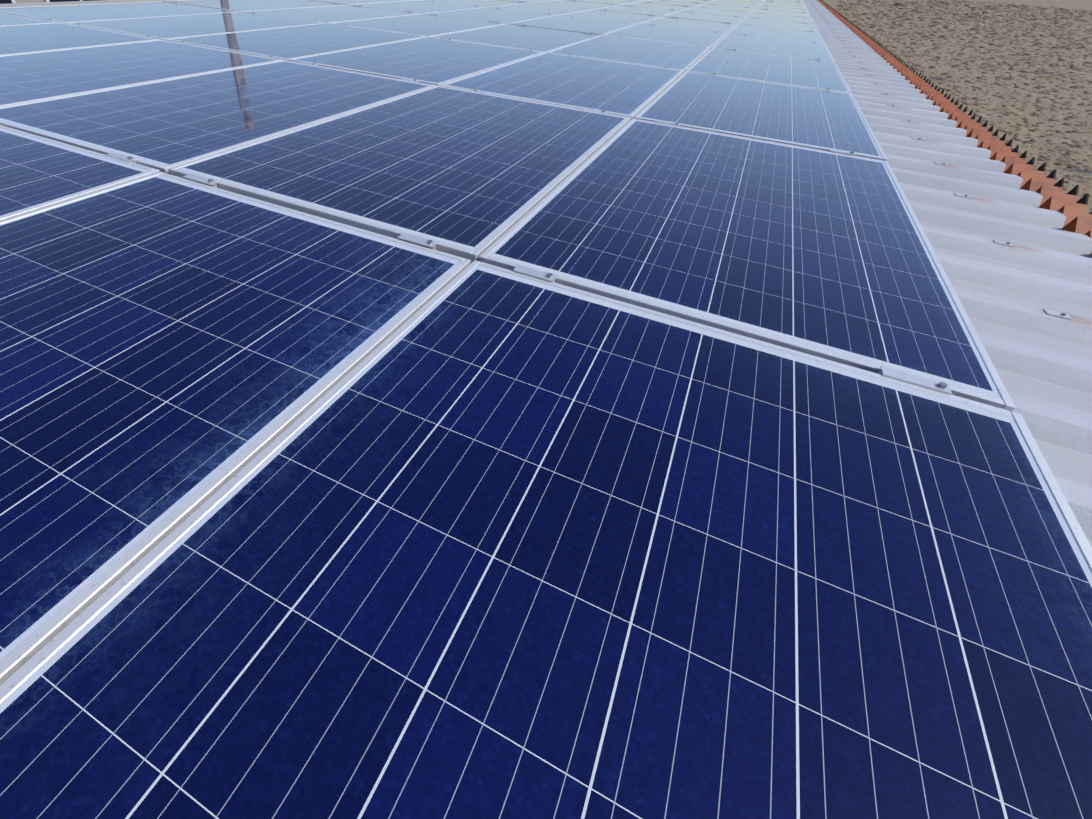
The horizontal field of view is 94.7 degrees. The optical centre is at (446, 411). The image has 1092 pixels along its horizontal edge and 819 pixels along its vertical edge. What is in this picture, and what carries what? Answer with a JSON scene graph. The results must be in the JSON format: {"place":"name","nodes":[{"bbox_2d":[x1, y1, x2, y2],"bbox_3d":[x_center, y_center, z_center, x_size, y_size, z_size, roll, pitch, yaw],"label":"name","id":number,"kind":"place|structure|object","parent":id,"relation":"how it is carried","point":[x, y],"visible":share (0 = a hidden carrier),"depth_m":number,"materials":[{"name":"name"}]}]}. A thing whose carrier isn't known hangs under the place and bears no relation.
{"place":"outdoors","nodes":[
{"label":"outdoors","id":0,"kind":"place"},
{"bbox_2d":[0,0,97,3],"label":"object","id":1,"kind":"structure","parent":0,"point":[17,1],"depth_m":10.01,"materials":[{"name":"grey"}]},
{"bbox_2d":[823,0,1091,232],"bbox_3d":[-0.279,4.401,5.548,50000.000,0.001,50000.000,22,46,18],"label":"ground","id":2,"kind":"structure","parent":0,"point":[1081,5],"depth_m":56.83,"materials":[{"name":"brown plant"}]},
{"bbox_2d":[0,0,174,7],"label":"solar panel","id":3,"kind":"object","parent":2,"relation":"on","point":[62,3],"depth_m":5.13,"materials":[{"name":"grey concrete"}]},
{"bbox_2d":[929,45,1091,174],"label":"field debris","id":4,"kind":"object","parent":2,"relation":"on","point":[1080,170],"visible":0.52,"depth_m":52.03,"materials":[{"name":"brown"}]},
{"bbox_3d":[5.260,-7.338,13.905,6.620,6.383,37.800,22,46,18],"label":"hall body","id":5,"kind":"object","parent":2,"relation":"on","visible":0},
{"bbox_2d":[803,0,1091,546],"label":"corrugated roof","id":6,"kind":"structure","parent":5,"relation":"on","point":[1041,359],"depth_m":1.54,"materials":[{"name":"white metal"}]},
{"bbox_2d":[809,0,1071,319],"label":"roof fasteners","id":7,"kind":"object","parent":6,"relation":"on","point":[1057,314],"visible":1,"depth_m":1.57,"materials":[{"name":"metal"}]},
{"bbox_2d":[817,0,1091,254],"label":"roof edge trim","id":8,"kind":"structure","parent":6,"relation":"on","point":[1078,220],"depth_m":2.42,"materials":[{"name":"orange metal"}]},
{"bbox_2d":[821,0,1091,213],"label":"foam fillers","id":9,"kind":"object","parent":8,"relation":"attached to","point":[1073,191],"visible":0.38,"depth_m":2.77,"materials":[{"name":"black"}]},
{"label":"rails","id":10,"kind":"structure","parent":6,"relation":"on","visible":0},
{"bbox_2d":[0,13,54,25],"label":"panel","id":11,"kind":"object","parent":10,"relation":"on","point":[7,19],"visible":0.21,"depth_m":3.46,"materials":[{"name":"glass"}]},
{"bbox_2d":[0,125,159,220],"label":"panel","id":12,"kind":"object","parent":10,"relation":"on","point":[37,172],"visible":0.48,"depth_m":1.39,"materials":[{"name":"glass"}]},
{"bbox_2d":[0,22,160,55],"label":"panel","id":13,"kind":"object","parent":10,"relation":"on","point":[26,38],"visible":0.73,"depth_m":3.03,"materials":[{"name":"glass"}]},
{"bbox_2d":[0,1,236,22],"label":"panel","id":14,"kind":"object","parent":10,"relation":"on","point":[77,13],"visible":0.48,"depth_m":4.10,"materials":[{"name":"glass"}]},
{"bbox_2d":[0,40,282,106],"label":"panel","id":15,"kind":"object","parent":10,"relation":"on","point":[32,77],"visible":0.73,"depth_m":2.47,"materials":[{"name":"glass"}]},
{"bbox_2d":[64,11,322,39],"bbox_3d":[-1.880,-3.043,3.894,0.997,0.036,1.660,22,46,18],"label":"panel","id":16,"kind":"object","parent":10,"relation":"on","point":[168,27],"visible":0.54,"depth_m":3.77,"materials":[{"name":"glass"}]},
{"bbox_2d":[0,60,435,173],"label":"panel","id":17,"kind":"object","parent":10,"relation":"on","point":[163,126],"visible":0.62,"depth_m":1.94,"materials":[{"name":"glass"}]},
{"bbox_2d":[0,172,470,684],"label":"panel","id":18,"kind":"object","parent":10,"relation":"on","point":[175,351],"visible":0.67,"depth_m":0.82,"materials":[{"name":"glass"}]},
{"bbox_2d":[164,0,342,11],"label":"panel","id":19,"kind":"object","parent":10,"relation":"on","point":[242,5],"visible":0.54,"depth_m":5.15,"materials":[{"name":"glass"}]},
{"bbox_2d":[165,23,425,59],"bbox_3d":[-0.991,-2.695,3.586,0.997,0.036,1.660,22,46,18],"label":"panel","id":20,"kind":"object","parent":10,"relation":"on","point":[287,43],"visible":0.62,"depth_m":3.45,"materials":[{"name":"glass"}]},
{"bbox_2d":[240,5,420,22],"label":"panel","id":21,"kind":"object","parent":10,"relation":"on","point":[332,14],"visible":0.56,"depth_m":4.91,"materials":[{"name":"glass"}]},
{"bbox_2d":[310,0,411,4],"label":"panel","id":22,"kind":"object","parent":10,"relation":"on","point":[346,2],"visible":0.23,"depth_m":6.07,"materials":[{"name":"metal"}]},
{"bbox_2d":[168,85,630,262],"bbox_3d":[0.010,-1.008,1.851,0.997,0.037,1.660,22,46,18],"label":"panel","id":23,"kind":"object","parent":10,"relation":"on","point":[472,176],"visible":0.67,"depth_m":1.58,"materials":[{"name":"glass"}]},
{"bbox_2d":[288,37,543,85],"bbox_3d":[-0.103,-2.345,3.280,0.997,0.038,1.660,21,45,18],"label":"panel","id":24,"kind":"object","parent":10,"relation":"on","point":[433,61],"visible":0.67,"depth_m":3.12,"materials":[{"name":"glass"}]},
{"bbox_2d":[350,0,481,13],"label":"panel","id":25,"kind":"object","parent":10,"relation":"on","point":[419,6],"visible":0.6,"depth_m":6.06,"materials":[{"name":"glass"}]},
{"bbox_2d":[332,14,505,36],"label":"panel","id":26,"kind":"object","parent":10,"relation":"on","point":[427,25],"visible":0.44,"depth_m":4.61,"materials":[{"name":"glass"}]},
{"bbox_2d":[424,0,523,6],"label":"panel","id":27,"kind":"object","parent":10,"relation":"on","point":[486,3],"visible":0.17,"depth_m":7.09,"materials":[{"name":"metal"}]},
{"bbox_2d":[0,0,951,394],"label":"clamps","id":28,"kind":"object","parent":10,"relation":"on","point":[886,372],"visible":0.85,"depth_m":1.17,"materials":[{"name":"metal"}]},
{"bbox_2d":[423,7,553,23],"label":"panel","id":29,"kind":"object","parent":10,"relation":"on","point":[506,16],"visible":0.58,"depth_m":5.74,"materials":[{"name":"glass"}]},
{"bbox_2d":[429,24,599,52],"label":"panel","id":30,"kind":"object","parent":10,"relation":"on","point":[544,40],"visible":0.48,"depth_m":4.29,"materials":[{"name":"glass"}]},
{"bbox_2d":[505,0,553,2],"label":"panel","id":31,"kind":"object","parent":10,"relation":"on","point":[528,1],"visible":0.19,"depth_m":7.97,"materials":[{"name":"metal"}]},
{"bbox_2d":[489,3,591,14],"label":"panel","id":32,"kind":"object","parent":10,"relation":"on","point":[544,8],"visible":0.6,"depth_m":6.89,"materials":[{"name":"glass"}]},
{"bbox_2d":[0,260,1091,818],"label":"panel","id":33,"kind":"object","parent":10,"relation":"on","point":[476,540],"visible":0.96,"depth_m":0.53,"materials":[{"name":"glass"}]},
{"bbox_2d":[440,52,683,119],"bbox_3d":[0.785,-1.991,2.967,0.997,0.036,1.660,21,46,18],"label":"panel","id":34,"kind":"object","parent":10,"relation":"on","point":[632,91],"visible":0.69,"depth_m":2.80,"materials":[{"name":"glass"}]},
{"bbox_2d":[508,15,636,34],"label":"panel","id":35,"kind":"object","parent":10,"relation":"on","point":[578,24],"visible":0.62,"depth_m":5.41,"materials":[{"name":"glass"}]},
{"bbox_2d":[533,0,616,8],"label":"panel","id":36,"kind":"object","parent":10,"relation":"on","point":[581,4],"visible":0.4,"depth_m":8.01,"materials":[{"name":"metal"}]},
{"bbox_2d":[576,0,638,4],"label":"panel","id":37,"kind":"object","parent":10,"relation":"on","point":[618,2],"visible":0.46,"depth_m":8.96,"materials":[{"name":"metal"}]},
{"bbox_2d":[562,9,661,23],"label":"panel","id":38,"kind":"object","parent":10,"relation":"on","point":[617,16],"visible":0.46,"depth_m":6.58,"materials":[{"name":"glass"}]},
{"bbox_2d":[547,35,710,71],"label":"panel","id":39,"kind":"object","parent":10,"relation":"on","point":[677,56],"visible":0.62,"depth_m":3.97,"materials":[{"name":"glass"}]},
{"bbox_2d":[595,5,677,15],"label":"panel","id":40,"kind":"object","parent":10,"relation":"on","point":[640,10],"visible":0.56,"depth_m":7.68,"materials":[{"name":"glass"}]},
{"bbox_2d":[623,2,690,10],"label":"panel","id":41,"kind":"object","parent":10,"relation":"on","point":[657,6],"visible":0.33,"depth_m":8.84,"materials":[{"name":"glass"}]},
{"bbox_2d":[603,24,725,48],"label":"panel","id":42,"kind":"object","parent":10,"relation":"on","point":[677,35],"visible":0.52,"depth_m":5.12,"materials":[{"name":"glass"}]},
{"bbox_2d":[641,0,701,6],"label":"panel","id":43,"kind":"object","parent":10,"relation":"on","point":[679,3],"visible":0.44,"depth_m":9.93,"materials":[{"name":"metal"}]},
{"bbox_2d":[639,17,736,33],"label":"panel","id":44,"kind":"object","parent":10,"relation":"on","point":[726,28],"visible":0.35,"depth_m":6.27,"materials":[{"name":"glass"}]},
{"bbox_2d":[669,0,709,3],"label":"panel","id":45,"kind":"object","parent":10,"relation":"on","point":[699,1],"visible":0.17,"depth_m":10.89,"materials":[{"name":"metal"}]},
{"bbox_2d":[662,11,743,23],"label":"panel","id":46,"kind":"object","parent":10,"relation":"on","point":[708,17],"visible":0.58,"depth_m":7.38,"materials":[{"name":"glass"}]},
{"bbox_2d":[681,7,749,17],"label":"panel","id":47,"kind":"object","parent":10,"relation":"on","point":[744,14],"visible":0.56,"depth_m":8.52,"materials":[{"name":"glass"}]},
{"bbox_2d":[694,4,754,12],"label":"panel","id":48,"kind":"object","parent":10,"relation":"on","point":[735,8],"visible":0.48,"depth_m":9.65,"materials":[{"name":"glass"}]},
{"bbox_2d":[704,1,757,7],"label":"panel","id":49,"kind":"object","parent":10,"relation":"on","point":[732,4],"visible":0.69,"depth_m":10.76,"materials":[{"name":"metal"}]},
{"bbox_2d":[714,0,760,4],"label":"panel","id":50,"kind":"object","parent":10,"relation":"on","point":[744,2],"visible":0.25,"depth_m":11.88,"materials":[{"name":"metal"}]},
{"bbox_2d":[479,118,1015,411],"bbox_3d":[0.898,-0.655,1.545,0.997,0.038,1.660,22,46,18],"label":"panel","id":51,"kind":"object","parent":10,"relation":"on","point":[829,255],"visible":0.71,"depth_m":1.24,"materials":[{"name":"glass"}]},
{"bbox_2d":[739,0,763,2],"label":"panel","id":52,"kind":"object","parent":10,"relation":"on","point":[761,1],"visible":0.31,"depth_m":12.80,"materials":[{"name":"metal"}]},
{"bbox_2d":[634,71,887,160],"bbox_3d":[1.676,-1.640,2.662,0.997,0.035,1.660,22,46,18],"label":"panel","id":53,"kind":"object","parent":10,"relation":"on","point":[818,119],"visible":0.77,"depth_m":2.47,"materials":[{"name":"glass"}]},
{"bbox_2d":[686,48,851,92],"bbox_3d":[2.453,-2.623,3.779,0.997,0.035,1.660,22,46,18],"label":"panel","id":54,"kind":"object","parent":10,"relation":"on","point":[801,72],"visible":0.77,"depth_m":3.65,"materials":[{"name":"glass"}]},
{"bbox_2d":[711,33,834,61],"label":"panel","id":55,"kind":"object","parent":10,"relation":"on","point":[780,47],"visible":0.71,"depth_m":4.80,"materials":[{"name":"glass"}]},
{"bbox_2d":[728,24,824,43],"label":"panel","id":56,"kind":"object","parent":10,"relation":"on","point":[780,33],"visible":0.58,"depth_m":5.96,"materials":[{"name":"glass"}]},
{"bbox_2d":[738,17,818,31],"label":"panel","id":57,"kind":"object","parent":10,"relation":"on","point":[779,24],"visible":0.65,"depth_m":7.08,"materials":[{"name":"glass"}]},
{"bbox_2d":[746,12,814,23],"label":"panel","id":58,"kind":"object","parent":10,"relation":"on","point":[781,17],"visible":0.69,"depth_m":8.21,"materials":[{"name":"glass"}]},
{"bbox_2d":[752,8,811,17],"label":"panel","id":59,"kind":"object","parent":10,"relation":"on","point":[778,12],"visible":0.6,"depth_m":9.34,"materials":[{"name":"glass"}]},
{"bbox_2d":[756,5,808,12],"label":"panel","id":60,"kind":"object","parent":10,"relation":"on","point":[781,8],"visible":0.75,"depth_m":10.46,"materials":[{"name":"glass"}]},
{"bbox_2d":[759,3,806,9],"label":"panel","id":61,"kind":"object","parent":10,"relation":"on","point":[783,5],"visible":0.71,"depth_m":11.57,"materials":[{"name":"glass"}]},
{"bbox_2d":[762,1,804,5],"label":"panel","id":62,"kind":"object","parent":10,"relation":"on","point":[786,3],"visible":0.46,"depth_m":12.72,"materials":[{"name":"metal"}]},
{"bbox_2d":[764,0,803,3],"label":"panel","id":63,"kind":"object","parent":10,"relation":"on","point":[785,1],"visible":0.5,"depth_m":13.75,"materials":[{"name":"glass"}]}
]}

